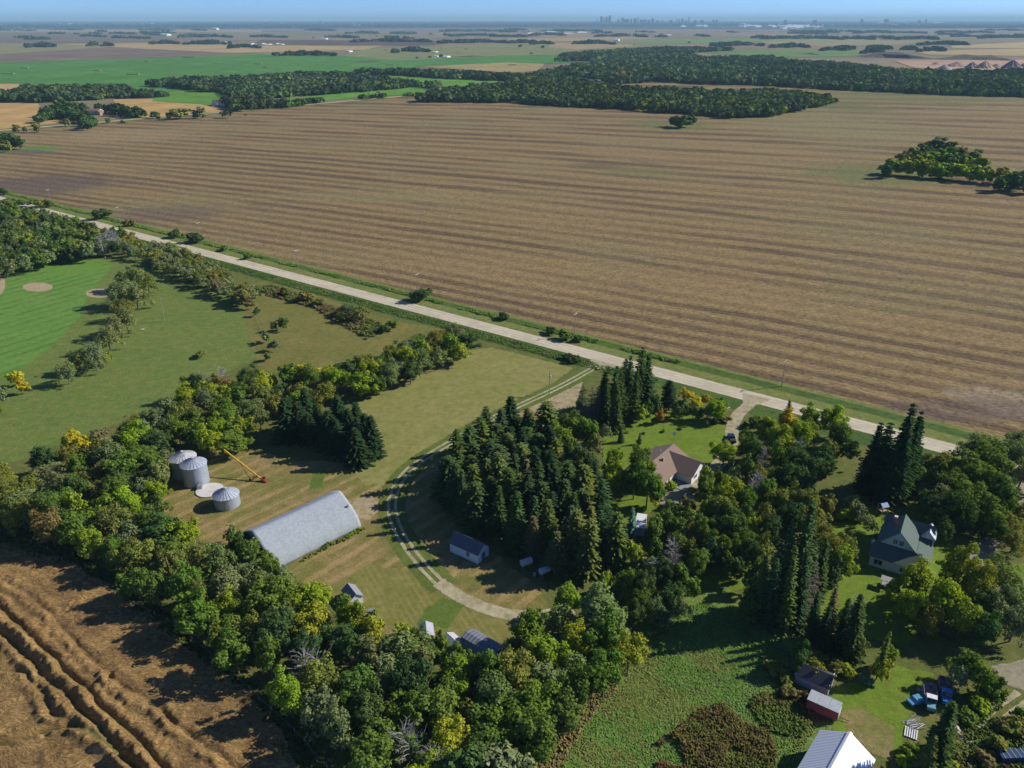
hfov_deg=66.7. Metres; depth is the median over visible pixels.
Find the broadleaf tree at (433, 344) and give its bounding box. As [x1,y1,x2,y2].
[426,338,444,356]
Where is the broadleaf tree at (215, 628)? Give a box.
[206,612,243,647]
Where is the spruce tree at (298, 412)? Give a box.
[287,402,306,445]
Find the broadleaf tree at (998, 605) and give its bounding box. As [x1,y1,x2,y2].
[983,593,1018,643]
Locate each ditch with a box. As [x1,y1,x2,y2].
[4,192,1022,447]
[21,207,1020,485]
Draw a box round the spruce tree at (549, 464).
[541,450,561,488]
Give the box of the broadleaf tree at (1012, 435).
[1003,430,1023,447]
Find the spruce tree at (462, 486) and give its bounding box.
[452,470,467,520]
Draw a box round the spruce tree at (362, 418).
[359,413,366,439]
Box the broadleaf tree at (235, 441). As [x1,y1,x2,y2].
[217,425,254,455]
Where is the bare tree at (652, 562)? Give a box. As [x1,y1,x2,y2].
[645,557,661,569]
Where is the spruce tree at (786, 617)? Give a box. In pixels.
[774,546,798,632]
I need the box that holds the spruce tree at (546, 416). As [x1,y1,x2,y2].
[534,401,564,448]
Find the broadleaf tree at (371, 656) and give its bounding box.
[350,634,386,672]
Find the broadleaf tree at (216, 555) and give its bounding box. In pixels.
[202,541,237,579]
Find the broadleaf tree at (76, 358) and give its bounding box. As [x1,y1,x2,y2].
[65,348,89,374]
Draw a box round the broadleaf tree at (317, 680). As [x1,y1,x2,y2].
[286,650,340,709]
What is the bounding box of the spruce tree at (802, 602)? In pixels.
[784,546,812,635]
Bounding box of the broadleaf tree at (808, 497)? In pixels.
[790,490,823,516]
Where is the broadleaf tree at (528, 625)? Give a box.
[511,607,548,651]
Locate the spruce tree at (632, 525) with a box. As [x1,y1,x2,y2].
[626,507,639,542]
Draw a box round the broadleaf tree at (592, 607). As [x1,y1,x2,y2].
[578,580,635,638]
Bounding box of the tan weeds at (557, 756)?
[533,662,631,767]
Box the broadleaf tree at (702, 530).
[693,516,711,543]
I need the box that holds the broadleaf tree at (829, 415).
[813,403,850,436]
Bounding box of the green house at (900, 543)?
[868,513,937,574]
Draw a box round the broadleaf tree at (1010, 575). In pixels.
[989,560,1023,603]
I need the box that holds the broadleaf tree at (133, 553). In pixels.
[103,537,156,572]
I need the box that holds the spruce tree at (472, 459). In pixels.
[462,455,480,476]
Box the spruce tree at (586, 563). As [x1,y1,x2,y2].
[568,518,604,582]
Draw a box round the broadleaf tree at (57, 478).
[36,467,68,493]
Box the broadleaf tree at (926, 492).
[918,488,941,514]
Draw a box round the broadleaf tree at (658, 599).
[646,595,664,627]
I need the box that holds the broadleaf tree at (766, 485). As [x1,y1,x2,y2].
[753,477,777,503]
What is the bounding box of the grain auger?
[224,449,266,482]
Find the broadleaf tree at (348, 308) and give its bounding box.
[334,302,355,316]
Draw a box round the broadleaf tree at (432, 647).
[421,640,441,671]
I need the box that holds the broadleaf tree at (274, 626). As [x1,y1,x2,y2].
[251,604,295,654]
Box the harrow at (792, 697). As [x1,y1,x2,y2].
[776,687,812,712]
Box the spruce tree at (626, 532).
[621,520,632,546]
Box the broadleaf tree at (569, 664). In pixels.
[561,652,597,689]
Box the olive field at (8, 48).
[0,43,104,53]
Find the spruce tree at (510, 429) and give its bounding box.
[500,426,517,442]
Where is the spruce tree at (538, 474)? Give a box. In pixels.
[532,461,545,491]
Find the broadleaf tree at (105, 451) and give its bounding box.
[89,437,124,470]
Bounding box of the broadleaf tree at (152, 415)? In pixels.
[140,405,164,428]
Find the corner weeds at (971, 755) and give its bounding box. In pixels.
[951,693,1023,767]
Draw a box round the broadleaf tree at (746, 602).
[737,591,763,623]
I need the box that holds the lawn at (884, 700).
[831,665,933,754]
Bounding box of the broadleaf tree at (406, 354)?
[394,344,418,364]
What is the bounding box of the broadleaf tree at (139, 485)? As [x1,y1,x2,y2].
[127,476,155,500]
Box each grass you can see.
[0,217,1023,767]
[19,207,658,384]
[378,365,603,592]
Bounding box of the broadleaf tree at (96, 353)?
[79,341,107,370]
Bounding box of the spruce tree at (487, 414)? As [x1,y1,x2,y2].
[480,406,493,430]
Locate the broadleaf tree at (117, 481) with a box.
[99,473,127,496]
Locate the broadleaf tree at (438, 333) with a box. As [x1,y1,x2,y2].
[427,329,445,342]
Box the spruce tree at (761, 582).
[750,555,769,623]
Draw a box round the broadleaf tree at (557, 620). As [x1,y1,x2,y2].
[544,603,587,636]
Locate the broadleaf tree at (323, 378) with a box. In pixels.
[319,364,332,383]
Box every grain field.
[0,84,18,89]
[0,103,61,128]
[113,99,219,117]
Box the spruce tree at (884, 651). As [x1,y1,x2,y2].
[869,632,891,681]
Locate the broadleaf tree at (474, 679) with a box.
[460,659,479,701]
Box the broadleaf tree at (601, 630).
[582,604,626,656]
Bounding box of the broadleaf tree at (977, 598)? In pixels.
[964,585,1000,616]
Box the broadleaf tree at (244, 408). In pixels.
[235,394,263,418]
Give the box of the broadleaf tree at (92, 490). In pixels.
[86,477,106,499]
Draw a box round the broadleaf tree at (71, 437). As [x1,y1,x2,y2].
[59,428,91,455]
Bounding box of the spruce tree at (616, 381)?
[608,366,623,415]
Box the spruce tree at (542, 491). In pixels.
[525,480,556,520]
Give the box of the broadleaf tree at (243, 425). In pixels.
[224,415,255,436]
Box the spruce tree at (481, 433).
[475,420,489,450]
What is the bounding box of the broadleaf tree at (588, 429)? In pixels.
[572,417,598,448]
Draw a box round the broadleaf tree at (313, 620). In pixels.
[284,602,333,639]
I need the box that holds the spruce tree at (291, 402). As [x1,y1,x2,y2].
[286,397,293,410]
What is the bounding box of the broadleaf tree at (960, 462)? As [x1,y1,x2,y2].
[950,447,988,475]
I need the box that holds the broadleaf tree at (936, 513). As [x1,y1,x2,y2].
[923,502,949,525]
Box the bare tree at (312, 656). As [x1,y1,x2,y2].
[300,643,332,678]
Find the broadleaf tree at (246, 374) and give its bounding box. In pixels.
[235,363,258,394]
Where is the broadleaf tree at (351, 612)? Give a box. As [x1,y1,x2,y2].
[333,594,369,624]
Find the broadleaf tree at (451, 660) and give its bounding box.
[441,653,462,678]
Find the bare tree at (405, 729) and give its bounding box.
[387,716,418,741]
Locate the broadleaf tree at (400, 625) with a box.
[388,621,411,640]
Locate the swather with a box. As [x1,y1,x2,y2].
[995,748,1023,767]
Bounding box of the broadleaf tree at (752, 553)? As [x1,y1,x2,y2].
[739,538,768,568]
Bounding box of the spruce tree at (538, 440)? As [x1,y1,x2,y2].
[528,432,546,459]
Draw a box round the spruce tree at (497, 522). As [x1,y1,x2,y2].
[485,485,507,537]
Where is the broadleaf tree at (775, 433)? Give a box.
[762,423,795,448]
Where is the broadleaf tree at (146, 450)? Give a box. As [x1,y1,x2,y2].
[124,439,160,468]
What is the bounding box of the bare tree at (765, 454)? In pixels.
[756,446,770,469]
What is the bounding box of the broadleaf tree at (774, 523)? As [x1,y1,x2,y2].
[759,513,782,545]
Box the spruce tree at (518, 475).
[513,473,529,491]
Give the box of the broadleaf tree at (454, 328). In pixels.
[444,322,467,335]
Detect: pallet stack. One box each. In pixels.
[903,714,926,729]
[904,725,917,740]
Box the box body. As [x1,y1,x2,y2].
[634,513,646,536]
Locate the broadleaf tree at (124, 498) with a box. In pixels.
[107,484,142,524]
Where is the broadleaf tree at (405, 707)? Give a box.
[386,689,427,735]
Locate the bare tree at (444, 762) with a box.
[434,746,452,764]
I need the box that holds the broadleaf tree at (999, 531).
[984,518,1010,543]
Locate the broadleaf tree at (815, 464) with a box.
[798,455,830,485]
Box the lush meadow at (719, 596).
[535,575,835,767]
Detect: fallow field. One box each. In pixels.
[0,47,256,61]
[508,30,777,37]
[734,44,823,48]
[836,30,1023,41]
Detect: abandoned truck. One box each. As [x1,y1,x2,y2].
[922,680,937,712]
[937,674,952,704]
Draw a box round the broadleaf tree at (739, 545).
[729,532,745,560]
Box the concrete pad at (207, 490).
[195,483,222,497]
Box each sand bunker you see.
[0,274,4,293]
[23,282,52,291]
[86,289,108,297]
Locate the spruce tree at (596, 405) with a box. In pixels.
[587,387,601,420]
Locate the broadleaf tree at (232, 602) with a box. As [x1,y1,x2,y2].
[213,582,243,618]
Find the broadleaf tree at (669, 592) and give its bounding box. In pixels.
[660,580,686,610]
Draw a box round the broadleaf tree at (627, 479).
[620,459,645,499]
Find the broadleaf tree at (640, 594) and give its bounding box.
[626,587,651,611]
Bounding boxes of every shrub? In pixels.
[0,188,7,193]
[15,199,32,204]
[33,199,44,205]
[43,199,54,205]
[91,208,113,218]
[120,219,135,225]
[167,228,184,236]
[186,232,204,240]
[195,350,205,357]
[220,245,227,250]
[243,252,253,258]
[280,286,292,294]
[295,291,313,300]
[312,298,324,304]
[409,287,433,300]
[498,312,509,318]
[545,326,556,333]
[558,328,573,339]
[560,353,572,359]
[566,354,581,362]
[571,335,583,341]
[666,480,677,489]
[688,486,696,491]
[710,419,719,424]
[716,414,732,420]
[742,416,760,426]
[762,659,786,676]
[778,671,795,688]
[780,684,802,697]
[802,690,809,700]
[806,648,828,660]
[827,657,847,676]
[836,506,858,520]
[842,662,857,677]
[858,673,874,685]
[895,752,915,767]
[897,742,923,757]
[949,755,959,767]
[952,740,968,758]
[959,705,978,727]
[967,691,992,715]
[974,748,996,767]
[978,684,1007,700]
[984,733,1008,756]
[996,716,1008,732]
[1001,715,1023,738]
[1014,706,1023,717]
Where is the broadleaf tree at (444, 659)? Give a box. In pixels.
[435,640,467,674]
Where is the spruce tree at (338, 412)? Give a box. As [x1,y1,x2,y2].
[332,398,344,429]
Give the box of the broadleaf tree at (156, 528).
[142,508,186,546]
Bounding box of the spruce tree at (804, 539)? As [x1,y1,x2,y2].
[783,500,816,610]
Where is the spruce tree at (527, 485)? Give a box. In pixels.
[517,469,536,514]
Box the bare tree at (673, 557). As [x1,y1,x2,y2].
[664,538,684,568]
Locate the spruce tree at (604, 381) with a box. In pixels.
[592,371,609,417]
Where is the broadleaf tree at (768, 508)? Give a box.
[755,502,777,525]
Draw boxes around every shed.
[341,583,363,602]
[418,621,434,642]
[444,632,459,650]
[448,531,488,563]
[457,629,505,665]
[794,663,835,695]
[798,730,874,767]
[806,689,848,721]
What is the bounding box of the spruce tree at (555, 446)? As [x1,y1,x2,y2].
[548,438,564,473]
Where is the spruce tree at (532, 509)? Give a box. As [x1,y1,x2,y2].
[525,495,541,534]
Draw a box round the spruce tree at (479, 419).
[472,416,489,439]
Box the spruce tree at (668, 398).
[660,380,677,409]
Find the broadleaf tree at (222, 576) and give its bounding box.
[207,562,240,601]
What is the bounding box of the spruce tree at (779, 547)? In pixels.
[767,539,784,592]
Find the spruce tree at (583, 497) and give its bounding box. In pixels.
[575,487,595,519]
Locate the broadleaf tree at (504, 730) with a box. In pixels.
[467,696,523,748]
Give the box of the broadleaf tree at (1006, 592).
[991,581,1023,609]
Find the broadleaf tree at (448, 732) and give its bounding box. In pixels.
[427,712,470,751]
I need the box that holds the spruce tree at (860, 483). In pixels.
[850,422,883,495]
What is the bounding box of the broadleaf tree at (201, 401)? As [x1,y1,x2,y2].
[195,388,217,410]
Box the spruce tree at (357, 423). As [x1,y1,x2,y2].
[348,417,363,442]
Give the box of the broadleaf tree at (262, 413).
[249,402,269,432]
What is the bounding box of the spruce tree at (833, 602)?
[816,584,838,645]
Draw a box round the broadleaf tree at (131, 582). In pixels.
[115,567,151,600]
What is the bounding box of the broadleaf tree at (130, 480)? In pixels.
[101,469,137,492]
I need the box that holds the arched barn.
[243,491,360,567]
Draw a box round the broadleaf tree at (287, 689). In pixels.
[263,664,308,717]
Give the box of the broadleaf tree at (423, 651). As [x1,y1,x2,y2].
[408,646,434,680]
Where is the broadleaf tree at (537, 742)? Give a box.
[512,703,560,765]
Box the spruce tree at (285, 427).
[269,397,304,446]
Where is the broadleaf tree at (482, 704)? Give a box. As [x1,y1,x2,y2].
[465,669,517,720]
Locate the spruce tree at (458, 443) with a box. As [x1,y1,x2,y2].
[448,428,467,467]
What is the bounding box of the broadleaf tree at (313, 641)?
[279,628,322,665]
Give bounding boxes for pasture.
[343,44,580,59]
[508,43,640,54]
[762,39,921,45]
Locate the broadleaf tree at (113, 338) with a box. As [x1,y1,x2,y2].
[93,325,125,351]
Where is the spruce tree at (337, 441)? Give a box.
[322,419,348,461]
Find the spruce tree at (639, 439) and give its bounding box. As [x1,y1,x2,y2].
[637,432,641,444]
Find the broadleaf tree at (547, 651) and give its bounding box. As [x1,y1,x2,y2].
[522,633,574,671]
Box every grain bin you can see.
[169,450,196,480]
[179,456,209,489]
[212,487,240,510]
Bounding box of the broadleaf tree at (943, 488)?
[929,483,951,497]
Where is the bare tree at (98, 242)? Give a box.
[95,235,107,257]
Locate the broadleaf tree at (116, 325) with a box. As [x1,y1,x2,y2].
[102,313,125,338]
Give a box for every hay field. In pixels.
[618,38,821,44]
[698,49,860,57]
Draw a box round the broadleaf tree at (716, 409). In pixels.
[704,398,727,419]
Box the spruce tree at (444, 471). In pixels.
[428,455,458,506]
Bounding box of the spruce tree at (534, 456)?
[528,445,544,482]
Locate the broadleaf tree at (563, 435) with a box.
[544,419,576,447]
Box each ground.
[0,26,946,28]
[0,28,1023,128]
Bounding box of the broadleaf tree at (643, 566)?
[635,556,662,584]
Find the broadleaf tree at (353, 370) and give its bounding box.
[347,368,363,384]
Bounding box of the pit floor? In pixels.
[894,59,1023,69]
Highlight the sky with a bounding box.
[0,0,1023,20]
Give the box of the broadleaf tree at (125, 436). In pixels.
[110,417,150,450]
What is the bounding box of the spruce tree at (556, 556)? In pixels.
[537,530,576,584]
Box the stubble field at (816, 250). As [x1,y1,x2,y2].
[0,80,1023,439]
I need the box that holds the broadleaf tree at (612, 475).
[600,460,624,495]
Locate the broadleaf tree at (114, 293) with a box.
[106,277,132,302]
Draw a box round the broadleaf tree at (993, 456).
[971,439,1015,474]
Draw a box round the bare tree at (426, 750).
[417,741,441,764]
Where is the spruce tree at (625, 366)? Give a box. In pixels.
[621,359,628,390]
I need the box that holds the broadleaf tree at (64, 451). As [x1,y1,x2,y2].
[54,444,83,465]
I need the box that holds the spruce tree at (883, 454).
[862,422,895,501]
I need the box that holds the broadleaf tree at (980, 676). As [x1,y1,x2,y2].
[961,653,1000,696]
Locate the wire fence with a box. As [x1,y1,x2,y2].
[0,530,327,767]
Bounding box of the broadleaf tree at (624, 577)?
[611,567,635,588]
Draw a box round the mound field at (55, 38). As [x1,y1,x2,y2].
[0,33,173,42]
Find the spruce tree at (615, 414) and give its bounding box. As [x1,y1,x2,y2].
[606,385,624,435]
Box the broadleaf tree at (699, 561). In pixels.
[686,547,709,575]
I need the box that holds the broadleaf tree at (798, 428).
[788,419,813,449]
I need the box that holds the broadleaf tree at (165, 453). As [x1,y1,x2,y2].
[158,448,174,471]
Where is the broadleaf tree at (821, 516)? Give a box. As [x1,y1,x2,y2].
[796,504,832,539]
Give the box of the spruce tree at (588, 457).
[584,452,591,465]
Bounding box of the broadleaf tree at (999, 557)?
[983,552,1006,577]
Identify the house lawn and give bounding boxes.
[599,409,725,522]
[691,564,751,591]
[808,504,1023,643]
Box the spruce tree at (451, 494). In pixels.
[440,462,465,517]
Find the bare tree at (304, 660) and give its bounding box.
[287,639,320,683]
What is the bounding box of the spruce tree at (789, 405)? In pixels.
[779,399,792,429]
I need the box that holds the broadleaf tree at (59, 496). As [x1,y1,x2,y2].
[28,485,71,514]
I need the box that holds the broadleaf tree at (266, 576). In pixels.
[245,566,272,593]
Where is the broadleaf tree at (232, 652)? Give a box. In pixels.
[211,621,250,673]
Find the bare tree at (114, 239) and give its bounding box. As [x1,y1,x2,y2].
[109,232,121,254]
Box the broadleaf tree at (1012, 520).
[996,512,1023,533]
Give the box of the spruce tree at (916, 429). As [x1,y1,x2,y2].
[906,411,924,499]
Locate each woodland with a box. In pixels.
[0,82,169,101]
[144,70,442,109]
[353,67,526,80]
[414,72,838,117]
[532,45,1023,96]
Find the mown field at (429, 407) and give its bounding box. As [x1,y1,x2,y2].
[348,347,572,484]
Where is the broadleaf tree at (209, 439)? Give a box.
[192,422,225,458]
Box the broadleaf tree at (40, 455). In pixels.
[29,445,58,469]
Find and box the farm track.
[433,579,575,620]
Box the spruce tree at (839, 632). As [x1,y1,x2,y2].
[828,605,849,653]
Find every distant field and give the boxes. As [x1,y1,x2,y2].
[218,34,304,34]
[219,39,312,39]
[262,31,301,31]
[288,36,374,36]
[313,39,439,39]
[344,30,438,30]
[372,38,471,38]
[376,36,480,36]
[461,31,498,31]
[537,35,595,35]
[539,36,592,36]
[566,34,639,34]
[733,34,813,34]
[739,31,773,31]
[877,39,951,39]
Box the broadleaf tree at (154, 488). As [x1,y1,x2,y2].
[140,479,172,499]
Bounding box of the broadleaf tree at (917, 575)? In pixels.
[898,555,935,595]
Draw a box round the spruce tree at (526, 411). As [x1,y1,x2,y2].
[517,408,535,434]
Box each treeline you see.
[0,28,36,30]
[14,35,31,37]
[23,41,56,47]
[24,36,50,39]
[48,31,79,33]
[49,28,83,29]
[79,34,106,36]
[85,40,99,45]
[88,31,101,33]
[100,41,114,45]
[110,31,136,33]
[111,35,150,38]
[138,28,173,30]
[139,31,176,33]
[142,32,160,35]
[148,39,179,43]
[177,34,233,37]
[181,39,231,44]
[191,28,206,30]
[226,43,261,48]
[249,34,287,37]
[271,50,337,55]
[302,28,335,30]
[324,34,359,37]
[344,31,379,33]
[349,38,432,42]
[384,35,414,38]
[389,31,413,33]
[391,46,430,52]
[395,31,432,33]
[436,38,516,42]
[439,29,516,31]
[448,33,465,36]
[463,33,495,35]
[489,34,516,36]
[499,29,528,31]
[504,28,527,29]
[515,34,528,36]
[515,39,537,42]
[527,32,566,35]
[529,40,554,44]
[540,30,564,31]
[571,39,616,44]
[591,30,612,33]
[594,33,648,36]
[635,30,654,32]
[655,34,668,36]
[694,33,710,36]
[709,40,764,45]
[750,34,764,37]
[759,34,838,38]
[768,42,810,47]
[787,30,828,33]
[797,29,860,31]
[801,32,826,34]
[818,44,855,50]
[820,30,839,32]
[838,35,876,39]
[852,29,897,33]
[859,47,885,53]
[865,44,893,49]
[869,35,898,37]
[882,35,893,38]
[894,35,939,39]
[896,31,927,33]
[899,45,918,49]
[916,40,969,45]
[916,46,947,51]
[934,30,965,32]
[937,32,964,34]
[950,34,977,36]
[965,30,994,32]
[977,34,1023,38]
[984,28,1016,30]
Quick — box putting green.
[38,259,101,274]
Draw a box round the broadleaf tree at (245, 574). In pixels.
[232,556,260,596]
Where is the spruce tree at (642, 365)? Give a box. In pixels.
[634,347,649,402]
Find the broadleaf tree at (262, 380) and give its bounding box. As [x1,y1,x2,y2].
[254,370,270,387]
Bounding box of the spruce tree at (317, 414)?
[310,403,323,434]
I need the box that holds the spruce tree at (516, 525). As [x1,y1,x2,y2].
[501,491,527,558]
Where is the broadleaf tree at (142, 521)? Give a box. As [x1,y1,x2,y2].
[131,504,152,531]
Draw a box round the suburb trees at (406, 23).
[0,20,1023,27]
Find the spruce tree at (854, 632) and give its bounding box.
[835,594,866,665]
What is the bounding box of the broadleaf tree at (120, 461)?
[98,448,146,477]
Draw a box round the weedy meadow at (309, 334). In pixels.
[242,282,443,373]
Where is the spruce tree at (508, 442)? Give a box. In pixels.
[500,432,516,461]
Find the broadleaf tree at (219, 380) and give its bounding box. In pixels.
[206,372,231,389]
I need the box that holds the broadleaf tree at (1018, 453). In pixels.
[999,438,1023,471]
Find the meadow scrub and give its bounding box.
[250,284,385,338]
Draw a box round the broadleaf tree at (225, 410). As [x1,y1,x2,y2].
[215,397,237,429]
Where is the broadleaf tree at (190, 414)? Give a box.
[172,407,204,428]
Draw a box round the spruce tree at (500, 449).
[486,444,513,466]
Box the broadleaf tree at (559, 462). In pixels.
[541,449,564,473]
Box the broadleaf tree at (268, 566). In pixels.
[255,555,281,575]
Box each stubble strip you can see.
[71,43,378,52]
[425,62,543,71]
[508,37,658,41]
[549,43,635,48]
[912,48,1023,55]
[951,42,1023,47]
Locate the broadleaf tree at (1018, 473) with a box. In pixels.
[1002,460,1023,487]
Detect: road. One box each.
[0,95,411,130]
[0,197,1021,468]
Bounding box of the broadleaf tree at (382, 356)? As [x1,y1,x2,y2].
[371,354,386,371]
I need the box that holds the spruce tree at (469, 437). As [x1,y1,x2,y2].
[450,424,484,458]
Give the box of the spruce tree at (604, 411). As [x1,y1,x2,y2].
[598,384,611,427]
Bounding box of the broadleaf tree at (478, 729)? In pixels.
[463,718,505,753]
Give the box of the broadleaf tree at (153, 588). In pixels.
[137,567,171,608]
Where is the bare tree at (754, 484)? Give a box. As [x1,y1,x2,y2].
[745,470,764,492]
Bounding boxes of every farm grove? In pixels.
[32,98,98,129]
[94,102,159,117]
[219,92,289,116]
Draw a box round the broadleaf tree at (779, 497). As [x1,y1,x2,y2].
[767,487,799,514]
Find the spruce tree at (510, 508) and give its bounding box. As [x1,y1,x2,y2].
[501,495,513,538]
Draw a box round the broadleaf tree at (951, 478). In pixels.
[938,466,967,491]
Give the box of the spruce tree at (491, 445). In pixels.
[480,441,496,462]
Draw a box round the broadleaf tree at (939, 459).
[923,450,960,471]
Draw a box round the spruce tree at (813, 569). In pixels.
[801,516,819,609]
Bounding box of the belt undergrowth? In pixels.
[0,525,327,767]
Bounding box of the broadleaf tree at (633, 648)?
[608,629,649,675]
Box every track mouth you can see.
[588,358,620,369]
[742,393,770,405]
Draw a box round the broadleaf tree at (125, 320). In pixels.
[112,305,141,333]
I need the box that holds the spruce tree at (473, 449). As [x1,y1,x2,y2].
[464,442,484,465]
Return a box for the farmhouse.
[86,108,103,114]
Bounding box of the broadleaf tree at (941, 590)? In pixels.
[926,576,964,624]
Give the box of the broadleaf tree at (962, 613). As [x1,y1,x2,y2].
[941,595,983,637]
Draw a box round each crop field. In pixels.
[0,54,590,91]
[152,90,225,104]
[286,74,496,99]
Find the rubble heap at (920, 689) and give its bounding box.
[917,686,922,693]
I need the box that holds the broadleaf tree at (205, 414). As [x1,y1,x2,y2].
[197,405,215,423]
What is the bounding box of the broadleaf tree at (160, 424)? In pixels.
[152,414,175,441]
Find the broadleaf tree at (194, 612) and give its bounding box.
[171,587,219,637]
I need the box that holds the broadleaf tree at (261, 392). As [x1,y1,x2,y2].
[247,377,272,402]
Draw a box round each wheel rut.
[387,368,590,583]
[394,369,594,580]
[952,690,1020,761]
[965,700,1023,767]
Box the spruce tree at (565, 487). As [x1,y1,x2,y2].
[555,478,572,519]
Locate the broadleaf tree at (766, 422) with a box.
[753,416,780,442]
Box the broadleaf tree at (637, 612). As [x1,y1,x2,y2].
[626,598,647,630]
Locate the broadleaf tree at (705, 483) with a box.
[696,471,713,500]
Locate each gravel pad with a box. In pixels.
[660,488,694,513]
[968,536,1001,591]
[991,659,1023,689]
[1016,482,1023,512]
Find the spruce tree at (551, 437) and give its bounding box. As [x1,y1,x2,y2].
[541,428,562,461]
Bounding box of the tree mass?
[0,107,1023,767]
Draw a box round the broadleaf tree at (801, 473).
[782,463,818,489]
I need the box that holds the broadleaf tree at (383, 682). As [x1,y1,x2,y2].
[369,654,408,695]
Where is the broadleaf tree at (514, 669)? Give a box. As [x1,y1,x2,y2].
[495,646,535,692]
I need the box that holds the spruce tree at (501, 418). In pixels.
[493,409,512,439]
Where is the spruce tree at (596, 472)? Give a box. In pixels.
[591,459,606,500]
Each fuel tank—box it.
[520,557,532,569]
[538,565,550,580]
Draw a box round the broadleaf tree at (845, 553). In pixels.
[829,542,860,581]
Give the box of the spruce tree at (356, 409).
[350,402,361,421]
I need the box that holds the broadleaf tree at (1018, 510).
[1006,502,1023,529]
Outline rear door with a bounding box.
[635,528,643,535]
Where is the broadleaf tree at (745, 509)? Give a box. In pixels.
[735,495,757,517]
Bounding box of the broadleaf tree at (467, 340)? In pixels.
[454,333,482,349]
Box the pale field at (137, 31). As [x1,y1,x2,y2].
[0,30,261,31]
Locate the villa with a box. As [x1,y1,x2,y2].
[211,100,224,105]
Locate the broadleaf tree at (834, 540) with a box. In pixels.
[817,531,844,562]
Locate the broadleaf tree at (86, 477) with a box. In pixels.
[70,471,102,496]
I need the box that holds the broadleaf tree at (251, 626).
[233,609,261,652]
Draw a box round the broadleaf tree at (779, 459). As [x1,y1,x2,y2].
[762,439,793,468]
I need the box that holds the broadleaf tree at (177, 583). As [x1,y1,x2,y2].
[162,558,203,599]
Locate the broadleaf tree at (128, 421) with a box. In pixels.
[116,414,144,442]
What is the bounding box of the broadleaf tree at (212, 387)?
[194,380,226,400]
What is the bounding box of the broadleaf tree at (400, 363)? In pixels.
[383,361,403,380]
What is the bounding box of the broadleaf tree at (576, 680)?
[559,663,599,706]
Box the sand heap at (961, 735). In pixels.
[952,721,964,740]
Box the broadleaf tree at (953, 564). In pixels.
[935,541,981,582]
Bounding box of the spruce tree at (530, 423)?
[523,412,537,435]
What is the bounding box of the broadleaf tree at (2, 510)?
[0,499,5,518]
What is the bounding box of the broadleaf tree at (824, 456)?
[812,443,836,472]
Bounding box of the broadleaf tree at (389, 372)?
[380,357,399,388]
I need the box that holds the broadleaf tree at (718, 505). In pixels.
[706,494,738,517]
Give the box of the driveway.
[692,403,753,493]
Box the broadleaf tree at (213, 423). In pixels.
[205,411,226,433]
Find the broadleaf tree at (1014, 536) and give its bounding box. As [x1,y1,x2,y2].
[996,529,1023,555]
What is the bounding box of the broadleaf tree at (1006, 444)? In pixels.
[988,440,1021,471]
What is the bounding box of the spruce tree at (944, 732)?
[916,700,959,767]
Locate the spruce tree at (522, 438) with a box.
[516,428,530,457]
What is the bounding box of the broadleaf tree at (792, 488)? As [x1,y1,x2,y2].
[783,480,802,499]
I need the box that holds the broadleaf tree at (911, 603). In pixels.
[891,587,927,627]
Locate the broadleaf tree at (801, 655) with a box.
[785,638,812,670]
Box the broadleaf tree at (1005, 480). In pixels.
[985,474,1020,504]
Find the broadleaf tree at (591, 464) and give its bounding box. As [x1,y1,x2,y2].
[582,454,599,472]
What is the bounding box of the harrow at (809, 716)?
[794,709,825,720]
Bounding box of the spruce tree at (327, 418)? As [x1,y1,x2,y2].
[314,410,335,455]
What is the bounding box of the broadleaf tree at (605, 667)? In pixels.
[586,646,625,697]
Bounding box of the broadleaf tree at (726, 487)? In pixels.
[710,474,744,501]
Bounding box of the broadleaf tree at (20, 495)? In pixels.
[4,487,39,520]
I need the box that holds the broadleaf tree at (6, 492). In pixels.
[0,476,21,513]
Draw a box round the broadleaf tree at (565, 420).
[557,409,582,442]
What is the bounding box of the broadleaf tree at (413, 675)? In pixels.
[385,650,441,703]
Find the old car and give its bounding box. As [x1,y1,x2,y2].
[906,694,924,706]
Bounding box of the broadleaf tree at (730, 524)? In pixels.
[711,505,749,540]
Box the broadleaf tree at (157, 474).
[145,458,171,484]
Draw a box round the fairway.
[0,258,112,377]
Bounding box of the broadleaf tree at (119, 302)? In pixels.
[107,297,134,317]
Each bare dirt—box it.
[351,496,378,519]
[529,382,582,414]
[840,707,894,759]
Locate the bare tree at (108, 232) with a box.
[105,228,115,244]
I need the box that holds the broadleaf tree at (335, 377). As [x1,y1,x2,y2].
[323,367,347,393]
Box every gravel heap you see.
[938,64,951,69]
[947,62,966,66]
[964,62,977,67]
[976,61,993,68]
[992,63,1001,67]
[1001,60,1023,67]
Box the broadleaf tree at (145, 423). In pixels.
[135,419,156,444]
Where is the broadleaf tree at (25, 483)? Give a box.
[19,471,39,493]
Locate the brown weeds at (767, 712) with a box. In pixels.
[750,689,814,736]
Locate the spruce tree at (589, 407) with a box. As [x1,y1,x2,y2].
[581,387,597,419]
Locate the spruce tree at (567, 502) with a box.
[558,491,571,525]
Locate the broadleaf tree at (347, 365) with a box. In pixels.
[323,359,358,374]
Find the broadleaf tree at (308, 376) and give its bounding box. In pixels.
[295,363,321,393]
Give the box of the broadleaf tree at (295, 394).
[290,390,309,406]
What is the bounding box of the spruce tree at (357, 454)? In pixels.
[339,427,375,472]
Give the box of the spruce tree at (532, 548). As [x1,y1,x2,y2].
[519,515,546,564]
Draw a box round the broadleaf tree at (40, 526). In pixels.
[28,506,66,546]
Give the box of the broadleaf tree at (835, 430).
[827,419,854,441]
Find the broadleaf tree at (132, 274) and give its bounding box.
[114,263,155,288]
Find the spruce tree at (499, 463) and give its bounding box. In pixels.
[487,452,507,482]
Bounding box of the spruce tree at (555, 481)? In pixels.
[545,466,561,498]
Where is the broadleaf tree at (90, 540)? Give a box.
[68,526,103,558]

